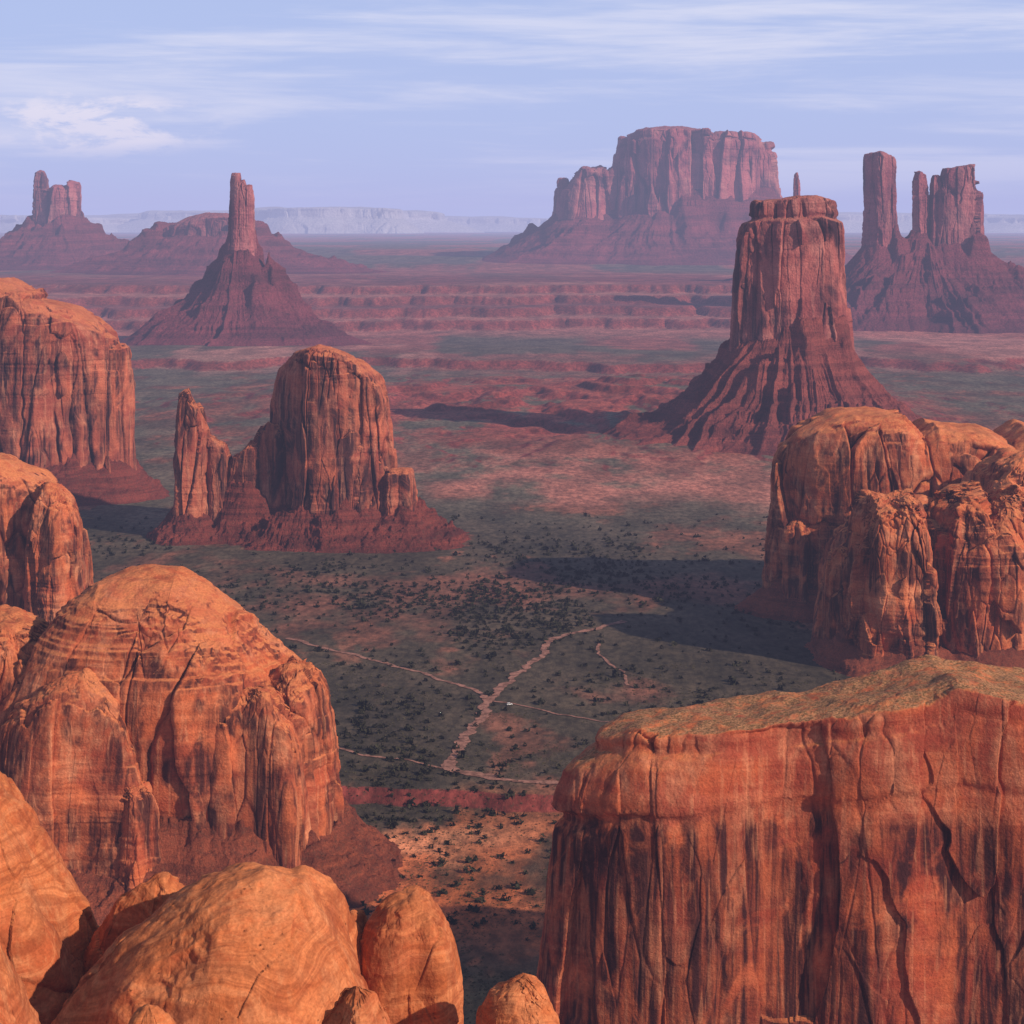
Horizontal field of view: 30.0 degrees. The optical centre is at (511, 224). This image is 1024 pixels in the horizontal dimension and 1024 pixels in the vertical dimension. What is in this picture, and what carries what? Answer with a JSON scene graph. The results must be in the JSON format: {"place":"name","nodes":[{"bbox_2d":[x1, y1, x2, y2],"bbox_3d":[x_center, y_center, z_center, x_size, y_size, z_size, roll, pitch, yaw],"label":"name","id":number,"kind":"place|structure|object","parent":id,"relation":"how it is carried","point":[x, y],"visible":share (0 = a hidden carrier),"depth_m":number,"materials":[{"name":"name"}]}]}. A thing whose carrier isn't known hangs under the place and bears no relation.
{"place":"outdoors","nodes":[
{"label":"outdoors","id":0,"kind":"place"},
{"bbox_2d":[285,620,628,783],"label":"dirt road","id":1,"kind":"structure","parent":0,"point":[448,764],"depth_m":1592.78,"materials":[{"name":"brown soil"}]},
{"bbox_2d":[0,232,1023,1023],"bbox_3d":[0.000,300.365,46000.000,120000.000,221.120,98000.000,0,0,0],"label":"desert ground","id":2,"kind":"structure","parent":0,"point":[514,390],"depth_m":2739.56,"materials":[{"name":"soil"}]},
{"bbox_2d":[0,452,93,623],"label":"rock buttress","id":3,"kind":"object","parent":2,"relation":"on","point":[46,569],"visible":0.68,"depth_m":1822.34,"materials":[{"name":"stone"}]},
{"bbox_2d":[0,170,128,270],"bbox_3d":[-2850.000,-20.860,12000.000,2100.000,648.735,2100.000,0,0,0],"label":"castle butte","id":4,"kind":"object","parent":2,"relation":"on","point":[57,229],"visible":0.83,"depth_m":11829.75,"materials":[{"name":"red stone"}]},
{"bbox_2d":[0,277,169,506],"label":"sandstone butte","id":5,"kind":"object","parent":2,"relation":"on","point":[67,400],"visible":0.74,"depth_m":2765.91,"materials":[{"name":"stone"}]},
{"bbox_2d":[0,564,407,924],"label":"sandstone dome","id":6,"kind":"structure","parent":2,"relation":"on","point":[178,722],"depth_m":1158.35,"materials":[{"name":"stone"}]},
{"bbox_2d":[51,212,387,275],"bbox_3d":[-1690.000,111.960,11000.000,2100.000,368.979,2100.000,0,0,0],"label":"mesa","id":7,"kind":"structure","parent":2,"relation":"on","point":[190,246],"depth_m":10694.79,"materials":[{"name":"red stone"}]},
{"bbox_2d":[119,173,372,346],"bbox_3d":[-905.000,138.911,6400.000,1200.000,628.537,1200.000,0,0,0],"label":"totem spire","id":8,"kind":"structure","parent":2,"relation":"on","point":[241,293],"depth_m":6260.32,"materials":[{"name":"red stone"}]},
{"bbox_2d":[0,771,559,1023],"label":"slickrock outcrop","id":9,"kind":"object","parent":2,"relation":"on","point":[248,943],"visible":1,"depth_m":443.41,"materials":[{"name":"stone"}]},
{"bbox_2d":[146,344,469,553],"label":"fin butte","id":10,"kind":"object","parent":2,"relation":"on","point":[312,466],"visible":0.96,"depth_m":2408.64,"materials":[{"name":"stone"}]},
{"bbox_2d":[81,512,841,940],"bbox_3d":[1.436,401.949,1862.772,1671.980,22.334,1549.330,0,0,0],"label":"juniper shrubs","id":11,"kind":"object","parent":2,"relation":"on","point":[455,610],"visible":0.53,"depth_m":1903.56,"materials":[{"name":"green plant"}]},
{"bbox_2d":[0,207,1023,233],"bbox_3d":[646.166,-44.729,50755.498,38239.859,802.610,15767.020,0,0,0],"label":"distant mesas","id":12,"kind":"structure","parent":2,"relation":"on","point":[327,220],"depth_m":47846.24,"materials":[{"name":"stone"}]},
{"bbox_2d":[313,661,817,1022],"bbox_3d":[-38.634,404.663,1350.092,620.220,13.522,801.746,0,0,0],"label":"sagebrush","id":13,"kind":"object","parent":2,"relation":"on","point":[461,879],"visible":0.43,"depth_m":1388.97,"materials":[{"name":"green plant"}]},
{"bbox_2d":[482,126,851,265],"bbox_3d":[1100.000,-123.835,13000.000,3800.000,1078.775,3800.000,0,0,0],"label":"great mesa","id":14,"kind":"structure","parent":2,"relation":"on","point":[667,195],"depth_m":12591.63,"materials":[{"name":"red stone"}]},
{"bbox_2d":[721,172,800,282],"bbox_3d":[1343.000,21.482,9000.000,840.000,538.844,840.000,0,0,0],"label":"needle spire","id":15,"kind":"structure","parent":2,"relation":"on","point":[796,186],"depth_m":8990.19,"materials":[{"name":"brown stone"}]},
{"bbox_2d":[602,195,921,455],"bbox_3d":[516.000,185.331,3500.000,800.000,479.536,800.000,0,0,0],"label":"mitten butte","id":16,"kind":"object","parent":2,"relation":"on","point":[780,364],"visible":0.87,"depth_m":3427.48,"materials":[{"name":"stone"}]},
{"bbox_2d":[536,654,1023,1023],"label":"sandstone mesa","id":17,"kind":"structure","parent":2,"relation":"on","point":[848,851],"depth_m":868.95,"materials":[{"name":"stone"}]},
{"bbox_2d":[734,406,1023,676],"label":"sandstone bluff","id":18,"kind":"structure","parent":2,"relation":"on","point":[894,537],"depth_m":1780.28,"materials":[{"name":"stone"}]},
{"bbox_2d":[845,151,1023,333],"bbox_3d":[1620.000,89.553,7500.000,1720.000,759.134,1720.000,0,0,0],"label":"rock spires","id":19,"kind":"object","parent":2,"relation":"on","point":[941,267],"visible":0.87,"depth_m":7389.24,"materials":[{"name":"red stone"}]},
{"bbox_2d":[0,0,1023,217],"label":"sky","id":20,"kind":"structure","parent":0,"point":[471,108],"materials":[{"name":"blue"}]}
]}

